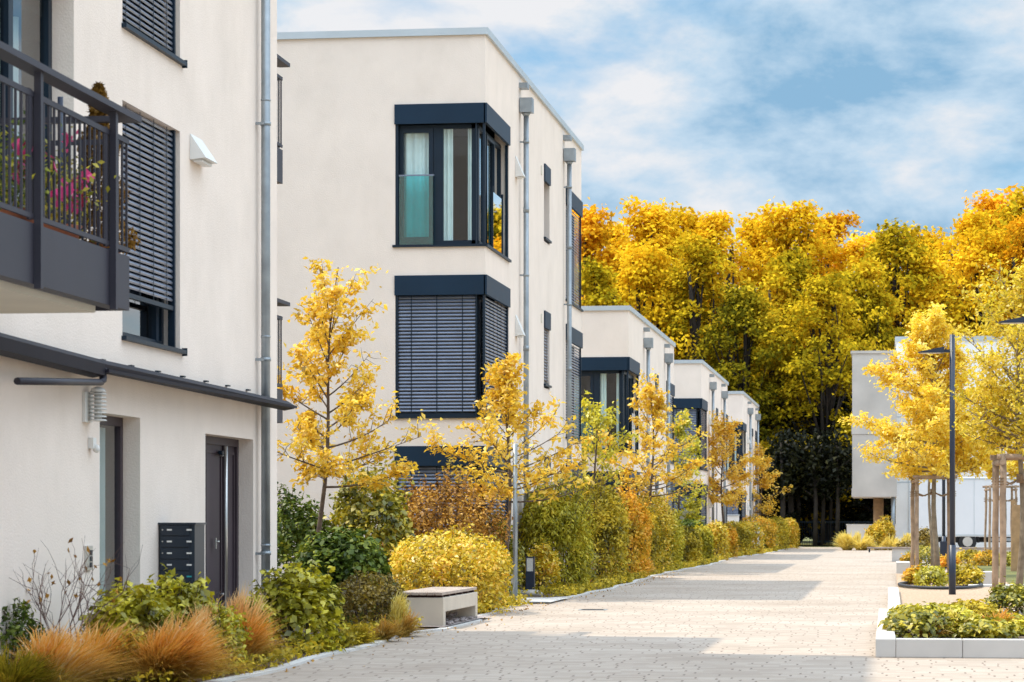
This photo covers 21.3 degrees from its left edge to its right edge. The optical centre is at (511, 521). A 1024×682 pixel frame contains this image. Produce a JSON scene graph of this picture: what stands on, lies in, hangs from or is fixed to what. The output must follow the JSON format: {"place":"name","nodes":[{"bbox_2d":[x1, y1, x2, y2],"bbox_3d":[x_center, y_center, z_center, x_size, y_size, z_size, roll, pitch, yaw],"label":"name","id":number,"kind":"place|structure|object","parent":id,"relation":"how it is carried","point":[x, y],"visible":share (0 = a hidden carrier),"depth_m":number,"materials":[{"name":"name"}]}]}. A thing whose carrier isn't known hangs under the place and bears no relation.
{"place":"outdoors","nodes":[
{"label":"outdoors","id":0,"kind":"place"},
{"bbox_2d":[0,643,90,681],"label":"ornamental grass","id":1,"kind":"object","parent":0,"point":[25,666],"depth_m":20.14,"materials":[{"name":"green plant"}]},
{"bbox_2d":[2,619,166,681],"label":"ornamental grass","id":2,"kind":"object","parent":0,"point":[71,657],"depth_m":20.60,"materials":[{"name":"orange plant"}]},
{"bbox_2d":[64,612,155,681],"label":"ornamental grass","id":3,"kind":"object","parent":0,"point":[112,638],"depth_m":21.47,"materials":[{"name":"brown plant"}]},
{"bbox_2d":[0,0,289,663],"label":"apartment building","id":4,"kind":"structure","parent":0,"point":[187,288],"depth_m":26.50,"materials":[{"name":"beige paint"}]},
{"bbox_2d":[0,0,51,217],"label":"balcony door","id":5,"kind":"structure","parent":4,"relation":"in","point":[9,25],"depth_m":23.94,"materials":[{"name":"clear glass"}]},
{"bbox_2d":[0,108,70,222],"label":"potted plant","id":6,"kind":"object","parent":4,"relation":"on","point":[18,180],"visible":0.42,"depth_m":18.48,"materials":[{"name":"green plant"}]},
{"bbox_2d":[17,126,115,243],"bbox_3d":[-3.284,-2.340,19.609,0.799,1.019,0.956,0,0,8],"label":"potted plant","id":7,"kind":"object","parent":4,"relation":"on","point":[90,176],"visible":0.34,"depth_m":19.52,"materials":[{"name":"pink plant"}]},
{"bbox_2d":[82,387,106,422],"bbox_3d":[-3.733,-1.052,24.389,0.190,0.321,0.230,0,0,8],"label":"wall lamp","id":8,"kind":"object","parent":4,"relation":"attached to","point":[87,406],"visible":1,"depth_m":24.35,"materials":[{"name":"white plastic"}]},
{"bbox_2d":[71,81,141,254],"bbox_3d":[-3.182,-2.611,20.878,0.657,1.563,0.643,0,0,8],"label":"potted plant","id":9,"kind":"object","parent":4,"relation":"on","point":[99,88],"visible":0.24,"depth_m":20.82,"materials":[{"name":"green plant"}]},
{"bbox_2d":[100,415,122,612],"bbox_3d":[-3.934,0.135,25.540,0.180,2.270,1.353,0,0,8],"label":"entrance door","id":10,"kind":"structure","parent":4,"relation":"in","point":[117,422],"depth_m":26.11,"materials":[{"name":"grey glass"}]},
{"bbox_2d":[0,333,296,410],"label":"awning","id":11,"kind":"object","parent":4,"relation":"attached to","point":[21,349],"visible":0.95,"depth_m":23.68,"materials":[{"name":"metal"}]},
{"bbox_2d":[121,105,186,355],"bbox_3d":[-3.612,-2.830,26.655,0.292,2.280,2.229,0,0,8],"label":"window","id":12,"kind":"structure","parent":4,"relation":"in","point":[156,198],"depth_m":27.07,"materials":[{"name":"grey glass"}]},
{"bbox_2d":[121,0,186,67],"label":"window","id":13,"kind":"structure","parent":4,"relation":"in","point":[156,15],"depth_m":27.09,"materials":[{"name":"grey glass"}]},
{"bbox_2d":[158,523,206,598],"bbox_3d":[-3.274,0.515,26.987,0.381,1.009,0.430,0,0,8],"label":"letterbox stack","id":14,"kind":"object","parent":4,"relation":"attached to","point":[182,549],"visible":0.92,"depth_m":26.79,"materials":[{"name":"paint"}]},
{"bbox_2d":[205,436,238,609],"bbox_3d":[-3.250,0.170,29.774,0.171,2.200,2.183,0,0,8],"label":"entrance door","id":15,"kind":"structure","parent":4,"relation":"in","point":[221,454],"depth_m":30.02,"materials":[{"name":"metal"}]},
{"bbox_2d":[222,580,310,667],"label":"ornamental grass","id":16,"kind":"object","parent":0,"point":[259,629],"depth_m":23.91,"materials":[{"name":"brown plant"}]},
{"bbox_2d":[113,547,793,681],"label":"garden soil","id":17,"kind":"structure","parent":0,"point":[304,654],"depth_m":26.12,"materials":[{"name":"brown soil"}]},
{"bbox_2d":[0,597,46,664],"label":"shrub","id":18,"kind":"object","parent":17,"relation":"on","point":[27,620],"visible":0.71,"depth_m":22.19,"materials":[{"name":"green plant"}]},
{"bbox_2d":[10,538,142,640],"bbox_3d":[-3.721,0.708,22.652,1.274,1.191,1.772,0,0,-7],"label":"bare shrub","id":19,"kind":"object","parent":17,"relation":"on","point":[76,596],"visible":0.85,"depth_m":22.63,"materials":[{"name":"brown plant"}]},
{"bbox_2d":[79,577,175,665],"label":"shrub","id":20,"kind":"object","parent":17,"relation":"on","point":[138,606],"visible":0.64,"depth_m":23.17,"materials":[{"name":"green plant"}]},
{"bbox_2d":[146,562,226,636],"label":"shrub","id":21,"kind":"object","parent":17,"relation":"on","point":[198,592],"visible":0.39,"depth_m":24.41,"materials":[{"name":"green plant"}]},
{"bbox_2d":[107,612,284,681],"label":"ornamental grass","id":22,"kind":"object","parent":17,"relation":"on","point":[186,654],"depth_m":21.21,"materials":[{"name":"plant"}]},
{"bbox_2d":[155,605,251,668],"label":"ornamental grass","id":23,"kind":"object","parent":17,"relation":"on","point":[199,616],"depth_m":22.61,"materials":[{"name":"brown plant"}]},
{"bbox_2d":[203,601,252,672],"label":"shrub","id":24,"kind":"object","parent":17,"relation":"on","point":[223,619],"visible":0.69,"depth_m":22.94,"materials":[{"name":"green plant"}]},
{"bbox_2d":[248,557,349,652],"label":"shrub","id":25,"kind":"object","parent":17,"relation":"on","point":[306,597],"visible":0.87,"depth_m":26.66,"materials":[{"name":"green plant"}]},
{"bbox_2d":[277,482,333,577],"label":"shrub","id":26,"kind":"object","parent":17,"relation":"on","point":[293,528],"visible":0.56,"depth_m":41.42,"materials":[{"name":"green plant"}]},
{"bbox_2d":[293,522,396,626],"bbox_3d":[-2.103,0.664,33.512,1.393,1.325,1.443,0,0,8],"label":"shrub","id":27,"kind":"object","parent":17,"relation":"on","point":[344,553],"visible":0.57,"depth_m":33.17,"materials":[{"name":"green plant"}]},
{"bbox_2d":[277,256,431,535],"bbox_3d":[-2.451,-1.326,40.397,2.813,5.257,2.473,0,0,8],"label":"young tree","id":28,"kind":"object","parent":17,"relation":"on","point":[352,402],"visible":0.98,"depth_m":40.31,"materials":[{"name":"yellow plant"}]},
{"bbox_2d":[331,567,409,630],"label":"shrub","id":29,"kind":"object","parent":17,"relation":"on","point":[370,593],"visible":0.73,"depth_m":31.38,"materials":[{"name":"green plant"}]},
{"bbox_2d":[323,460,417,588],"bbox_3d":[-2.175,0.178,41.805,1.496,2.290,1.945,0,0,8],"label":"shrub","id":30,"kind":"object","parent":17,"relation":"on","point":[380,508],"visible":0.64,"depth_m":41.45,"materials":[{"name":"green plant"}]},
{"bbox_2d":[277,27,583,591],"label":"apartment building","id":31,"kind":"structure","parent":17,"relation":"on","point":[435,173],"depth_m":47.00,"materials":[{"name":"beige paint"}]},
{"bbox_2d":[392,274,510,421],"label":"window","id":32,"kind":"structure","parent":31,"relation":"in","point":[485,320],"depth_m":46.80,"materials":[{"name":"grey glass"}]},
{"bbox_2d":[392,103,511,261],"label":"window","id":33,"kind":"structure","parent":31,"relation":"in","point":[424,153],"depth_m":46.96,"materials":[{"name":"clear glass"}]},
{"bbox_2d":[394,446,511,587],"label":"window","id":34,"kind":"structure","parent":31,"relation":"in","point":[428,464],"depth_m":46.79,"materials":[{"name":"black glass"}]},
{"bbox_2d":[565,188,583,311],"bbox_3d":[1.275,-5.959,59.717,0.255,2.462,3.090,0,0,8],"label":"window","id":35,"kind":"structure","parent":31,"relation":"in","point":[577,205],"depth_m":60.49,"materials":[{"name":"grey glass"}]},
{"bbox_2d":[565,324,583,442],"bbox_3d":[1.275,-3.009,59.717,0.255,2.462,3.090,0,0,8],"label":"window","id":36,"kind":"structure","parent":31,"relation":"in","point":[577,337],"depth_m":60.54,"materials":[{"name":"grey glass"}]},
{"bbox_2d":[84,545,795,681],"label":"ground cover","id":37,"kind":"object","parent":17,"relation":"on","point":[600,583],"visible":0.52,"depth_m":31.93,"materials":[{"name":"green plant"}]},
{"bbox_2d":[381,466,513,600],"bbox_3d":[-1.106,0.218,43.572,2.318,2.212,1.935,0,0,8],"label":"shrub","id":38,"kind":"object","parent":17,"relation":"on","point":[422,524],"visible":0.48,"depth_m":43.23,"materials":[{"name":"orange plant"}]},
{"bbox_2d":[387,523,515,613],"bbox_3d":[-0.834,0.672,38.582,1.820,1.311,2.747,0,0,8],"label":"shrub","id":39,"kind":"object","parent":17,"relation":"on","point":[480,558],"visible":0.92,"depth_m":37.89,"materials":[{"name":"yellow plant"}]},
{"bbox_2d":[419,615,487,626],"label":"gravel","id":40,"kind":"structure","parent":17,"relation":"on","point":[480,616],"depth_m":34.06,"materials":[{"name":"grey gravel"}]},
{"bbox_2d":[399,587,476,627],"bbox_3d":[-0.939,1.080,34.383,0.600,0.440,2.790,0,0,8],"label":"concrete bench","id":41,"kind":"object","parent":40,"relation":"on","point":[434,606],"visible":0.85,"depth_m":33.12,"materials":[{"name":"grey concrete"}]},
{"bbox_2d":[423,352,609,591],"bbox_3d":[0.086,-0.754,45.097,3.117,4.111,3.126,0,0,8],"label":"young tree","id":42,"kind":"object","parent":17,"relation":"on","point":[505,391],"visible":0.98,"depth_m":44.98,"materials":[{"name":"yellow plant"}]},
{"bbox_2d":[522,539,561,592],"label":"shrub","id":43,"kind":"object","parent":17,"relation":"on","point":[545,564],"visible":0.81,"depth_m":48.76,"materials":[{"name":"yellow plant"}]},
{"bbox_2d":[518,467,598,590],"bbox_3d":[0.867,0.100,51.011,1.615,2.464,2.391,0,0,8],"label":"shrub","id":44,"kind":"object","parent":17,"relation":"on","point":[563,522],"visible":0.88,"depth_m":50.37,"materials":[{"name":"green plant"}]},
{"bbox_2d":[569,473,632,581],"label":"shrub","id":45,"kind":"object","parent":17,"relation":"on","point":[611,521],"visible":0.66,"depth_m":56.29,"materials":[{"name":"green plant"}]},
{"bbox_2d":[576,391,640,494],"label":"young tree","id":46,"kind":"object","parent":17,"relation":"on","point":[593,420],"visible":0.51,"depth_m":66.02,"materials":[{"name":"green plant"}]},
{"bbox_2d":[572,305,675,571],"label":"apartment building","id":47,"kind":"structure","parent":17,"relation":"on","point":[623,346],"depth_m":70.69,"materials":[{"name":"beige paint"}]},
{"bbox_2d":[574,357,639,454],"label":"window","id":48,"kind":"structure","parent":47,"relation":"in","point":[624,380],"depth_m":70.21,"materials":[{"name":"black glass"}]},
{"bbox_2d":[604,476,653,577],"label":"shrub","id":49,"kind":"object","parent":17,"relation":"on","point":[639,531],"visible":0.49,"depth_m":61.46,"materials":[{"name":"orange plant"}]},
{"bbox_2d":[626,506,664,572],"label":"shrub","id":50,"kind":"object","parent":17,"relation":"on","point":[656,542],"visible":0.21,"depth_m":66.74,"materials":[{"name":"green plant"}]},
{"bbox_2d":[591,368,714,564],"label":"young tree","id":51,"kind":"object","parent":17,"relation":"on","point":[659,406],"visible":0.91,"depth_m":67.70,"materials":[{"name":"yellow plant"}]},
{"bbox_2d":[637,488,677,567],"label":"shrub","id":52,"kind":"object","parent":17,"relation":"on","point":[658,502],"visible":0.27,"depth_m":71.60,"materials":[{"name":"yellow plant"}]},
{"bbox_2d":[674,525,703,563],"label":"clipped hedge","id":53,"kind":"object","parent":17,"relation":"on","point":[693,544],"visible":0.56,"depth_m":79.12,"materials":[{"name":"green plant"}]},
{"bbox_2d":[670,407,711,521],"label":"young tree","id":54,"kind":"object","parent":17,"relation":"on","point":[681,434],"visible":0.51,"depth_m":87.88,"materials":[{"name":"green plant"}]},
{"bbox_2d":[666,360,728,546],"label":"apartment building","id":55,"kind":"structure","parent":17,"relation":"on","point":[701,388],"depth_m":94.49,"materials":[{"name":"beige paint"}]},
{"bbox_2d":[670,398,707,470],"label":"window","id":56,"kind":"structure","parent":55,"relation":"in","point":[680,403],"depth_m":93.51,"materials":[{"name":"black glass"}]},
{"bbox_2d":[704,519,731,559],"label":"clipped hedge","id":57,"kind":"object","parent":17,"relation":"on","point":[721,533],"visible":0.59,"depth_m":90.59,"materials":[{"name":"yellow plant"}]},
{"bbox_2d":[707,410,763,524],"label":"young tree","id":58,"kind":"object","parent":17,"relation":"on","point":[730,498],"visible":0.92,"depth_m":96.92,"materials":[{"name":"yellow plant"}]},
{"bbox_2d":[727,391,760,547],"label":"apartment building","id":59,"kind":"structure","parent":17,"relation":"on","point":[743,406],"depth_m":118.63,"materials":[{"name":"beige paint"}]},
{"bbox_2d":[752,441,792,523],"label":"young tree","id":60,"kind":"object","parent":17,"relation":"on","point":[764,482],"visible":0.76,"depth_m":124.91,"materials":[{"name":"yellow plant"}]},
{"bbox_2d":[516,597,565,601],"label":"slab pavement","id":61,"kind":"structure","parent":0,"point":[538,599],"depth_m":44.39,"materials":[{"name":"concrete"}]},
{"bbox_2d":[513,444,517,598],"bbox_3d":[0.053,0.013,44.571,0.076,2.574,0.074,0,0,8],"label":"steel post","id":62,"kind":"object","parent":61,"relation":"on","point":[515,524],"visible":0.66,"depth_m":44.54,"materials":[{"name":"metal"}]},
{"bbox_2d":[231,547,1023,681],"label":"street paving","id":63,"kind":"structure","parent":0,"point":[805,614],"depth_m":29.94,"materials":[{"name":"grey concrete"}]},
{"bbox_2d":[202,547,800,681],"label":"kerb edging","id":64,"kind":"object","parent":63,"relation":"on","point":[297,662],"visible":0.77,"depth_m":28.01,"materials":[{"name":"concrete"}]},
{"bbox_2d":[851,350,896,528],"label":"concrete annex","id":65,"kind":"object","parent":63,"relation":"on","point":[869,480],"visible":0.62,"depth_m":127.92,"materials":[{"name":"concrete"}]},
{"bbox_2d":[876,609,1023,657],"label":"planter kerb","id":66,"kind":"structure","parent":63,"relation":"on","point":[889,644],"depth_m":25.89,"materials":[{"name":"concrete"}]},
{"bbox_2d":[896,629,1023,638],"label":"planter soil","id":67,"kind":"structure","parent":66,"relation":"in","point":[1020,636],"depth_m":28.11,"materials":[{"name":"brown soil"}]},
{"bbox_2d":[877,605,956,637],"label":"bedding plant","id":68,"kind":"object","parent":67,"relation":"on","point":[904,621],"visible":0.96,"depth_m":27.75,"materials":[{"name":"green plant"}]},
{"bbox_2d":[952,616,1018,638],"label":"bedding plant","id":69,"kind":"object","parent":67,"relation":"on","point":[987,627],"visible":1,"depth_m":27.63,"materials":[{"name":"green plant"}]},
{"bbox_2d":[984,576,1023,615],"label":"bedding plant","id":70,"kind":"object","parent":67,"relation":"on","point":[1003,596],"visible":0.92,"depth_m":33.73,"materials":[{"name":"green plant"}]},
{"bbox_2d":[895,336,1023,546],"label":"white building","id":71,"kind":"structure","parent":63,"relation":"on","point":[903,520],"depth_m":132.90,"materials":[{"name":"paint"}]},
{"bbox_2d":[919,477,1019,546],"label":"box truck","id":72,"kind":"object","parent":63,"relation":"on","point":[969,511],"visible":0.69,"depth_m":121.60,"materials":[{"name":"paint"}]},
{"bbox_2d":[277,0,1023,322],"label":"sky","id":73,"kind":"structure","parent":0,"point":[878,111],"materials":[{"name":"blue"}]},
{"bbox_2d":[798,537,838,546],"bbox_3d":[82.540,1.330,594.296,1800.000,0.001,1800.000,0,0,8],"label":"ground","id":74,"kind":"structure","parent":0,"point":[805,544],"depth_m":157.40,"materials":[{"name":"green plant"}]},
{"bbox_2d":[574,255,627,305],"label":"forest tree","id":75,"kind":"object","parent":74,"relation":"on","point":[596,282],"visible":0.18,"depth_m":151.22,"materials":[{"name":"yellow plant"}]},
{"bbox_2d":[572,197,635,303],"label":"forest tree","id":76,"kind":"object","parent":74,"relation":"on","point":[593,235],"visible":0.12,"depth_m":166.66,"materials":[{"name":"yellow plant"}]},
{"bbox_2d":[607,195,722,344],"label":"forest tree","id":77,"kind":"object","parent":74,"relation":"on","point":[650,223],"visible":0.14,"depth_m":169.66,"materials":[{"name":"yellow plant"}]},
{"bbox_2d":[610,241,723,359],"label":"forest tree","id":78,"kind":"object","parent":74,"relation":"on","point":[646,268],"visible":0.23,"depth_m":153.74,"materials":[{"name":"yellow plant"}]},
{"bbox_2d":[659,200,734,336],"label":"forest tree","id":79,"kind":"object","parent":74,"relation":"on","point":[688,220],"visible":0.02,"depth_m":176.01,"materials":[{"name":"yellow plant"}]},
{"bbox_2d":[647,229,767,397],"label":"forest tree","id":80,"kind":"object","parent":74,"relation":"on","point":[702,254],"visible":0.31,"depth_m":152.75,"materials":[{"name":"yellow plant"}]},
{"bbox_2d":[655,210,764,392],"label":"forest tree","id":81,"kind":"object","parent":74,"relation":"on","point":[715,226],"visible":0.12,"depth_m":170.49,"materials":[{"name":"yellow plant"}]},
{"bbox_2d":[715,212,791,362],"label":"forest tree","id":82,"kind":"object","parent":74,"relation":"on","point":[748,233],"visible":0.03,"depth_m":177.04,"materials":[{"name":"yellow plant"}]},
{"bbox_2d":[688,281,819,511],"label":"forest tree","id":83,"kind":"object","parent":74,"relation":"on","point":[742,308],"visible":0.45,"depth_m":149.03,"materials":[{"name":"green plant"}]},
{"bbox_2d":[761,428,805,544],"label":"slim tree","id":84,"kind":"object","parent":74,"relation":"on","point":[778,453],"visible":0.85,"depth_m":144.28,"materials":[{"name":"green plant"}]},
{"bbox_2d":[723,196,860,440],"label":"forest tree","id":85,"kind":"object","parent":74,"relation":"on","point":[785,232],"visible":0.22,"depth_m":171.40,"materials":[{"name":"yellow plant"}]},
{"bbox_2d":[748,245,835,544],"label":"forest tree","id":86,"kind":"object","parent":74,"relation":"on","point":[786,269],"visible":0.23,"depth_m":152.21,"materials":[{"name":"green plant"}]},
{"bbox_2d":[790,428,839,545],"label":"slim tree","id":87,"kind":"object","parent":74,"relation":"on","point":[808,463],"visible":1,"depth_m":144.31,"materials":[{"name":"green plant"}]},
{"bbox_2d":[752,270,887,545],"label":"forest tree","id":88,"kind":"object","parent":74,"relation":"on","point":[829,377],"visible":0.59,"depth_m":148.14,"materials":[{"name":"yellow plant"}]},
{"bbox_2d":[812,428,851,545],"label":"slim tree","id":89,"kind":"object","parent":74,"relation":"on","point":[840,453],"visible":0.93,"depth_m":144.25,"materials":[{"name":"green plant"}]},
{"bbox_2d":[802,210,862,361],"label":"forest tree","id":90,"kind":"object","parent":74,"relation":"on","point":[840,218],"visible":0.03,"depth_m":177.96,"materials":[{"name":"yellow plant"}]},
{"bbox_2d":[825,463,895,532],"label":"forest tree","id":91,"kind":"object","parent":74,"relation":"on","point":[865,503],"visible":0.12,"depth_m":146.48,"materials":[{"name":"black plant"}]},
{"bbox_2d":[816,255,910,509],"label":"forest tree","id":92,"kind":"object","parent":74,"relation":"on","point":[866,273],"visible":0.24,"depth_m":152.94,"materials":[{"name":"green plant"}]},
{"bbox_2d":[823,229,916,364],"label":"forest tree","id":93,"kind":"object","parent":74,"relation":"on","point":[856,244],"visible":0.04,"depth_m":171.19,"materials":[{"name":"yellow plant"}]},
{"bbox_2d":[818,218,977,518],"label":"forest tree","id":94,"kind":"object","parent":74,"relation":"on","point":[895,244],"visible":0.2,"depth_m":155.83,"materials":[{"name":"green plant"}]},
{"bbox_2d":[889,251,967,348],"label":"forest tree","id":95,"kind":"object","parent":74,"relation":"on","point":[932,293],"visible":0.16,"depth_m":155.17,"materials":[{"name":"yellow plant"}]},
{"bbox_2d":[927,209,998,329],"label":"forest tree","id":96,"kind":"object","parent":74,"relation":"on","point":[977,219],"visible":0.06,"depth_m":169.58,"materials":[{"name":"yellow plant"}]},
{"bbox_2d":[935,225,1023,335],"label":"forest tree","id":97,"kind":"object","parent":74,"relation":"on","point":[987,247],"visible":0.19,"depth_m":155.79,"materials":[{"name":"yellow plant"}]},
{"bbox_2d":[962,183,1019,238],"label":"forest tree","id":98,"kind":"object","parent":74,"relation":"on","point":[989,204],"visible":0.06,"depth_m":176.14,"materials":[{"name":"yellow plant"}]},
{"bbox_2d":[975,186,1023,316],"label":"forest tree","id":99,"kind":"object","parent":74,"relation":"on","point":[1012,207],"visible":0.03,"depth_m":171.32,"materials":[{"name":"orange plant"}]},
{"bbox_2d":[980,213,1023,327],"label":"forest tree","id":100,"kind":"object","parent":74,"relation":"on","point":[1016,232],"visible":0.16,"depth_m":155.06,"materials":[{"name":"yellow plant"}]},
{"bbox_2d":[896,574,1021,609],"bbox_3d":[10.527,1.250,49.775,6.840,0.001,30.500,0,0,8],"label":"mulch bed","id":101,"kind":"object","parent":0,"point":[911,595],"visible":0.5,"depth_m":45.91,"materials":[{"name":"beige soil"}]},
{"bbox_2d":[837,301,1009,567],"bbox_3d":[9.708,-1.886,62.608,3.693,6.383,3.830,0,0,27],"label":"young tree","id":102,"kind":"object","parent":101,"relation":"on","point":[934,415],"visible":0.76,"depth_m":62.17,"materials":[{"name":"yellow plant"}]},
{"bbox_2d":[887,382,969,569],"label":"young tree","id":103,"kind":"object","parent":101,"relation":"on","point":[919,431],"visible":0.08,"depth_m":71.94,"materials":[{"name":"yellow plant"}]},
{"bbox_2d":[912,563,948,585],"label":"bedding plant","id":104,"kind":"object","parent":101,"relation":"on","point":[924,575],"visible":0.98,"depth_m":51.68,"materials":[{"name":"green plant"}]},
{"bbox_2d":[909,475,956,574],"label":"tree stakes","id":105,"kind":"object","parent":101,"relation":"on","point":[915,494],"visible":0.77,"depth_m":62.86,"materials":[{"name":"brown wood"}]},
{"bbox_2d":[918,334,955,594],"bbox_3d":[7.280,-0.950,46.536,0.640,4.500,0.260,0,0,8],"label":"street lamp","id":106,"kind":"object","parent":101,"relation":"on","point":[952,555],"visible":0.93,"depth_m":46.46,"materials":[{"name":"metal"}]},
{"bbox_2d":[947,563,984,585],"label":"bedding plant","id":107,"kind":"object","parent":101,"relation":"on","point":[967,574],"visible":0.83,"depth_m":52.66,"materials":[{"name":"yellow plant"}]},
{"bbox_2d":[942,255,1023,586],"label":"young tree","id":108,"kind":"object","parent":101,"relation":"on","point":[994,395],"visible":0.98,"depth_m":42.91,"materials":[{"name":"yellow plant"}]},
{"bbox_2d":[990,454,1023,587],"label":"tree stakes","id":109,"kind":"object","parent":101,"relation":"on","point":[999,505],"visible":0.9,"depth_m":42.92,"materials":[{"name":"brown wood"}]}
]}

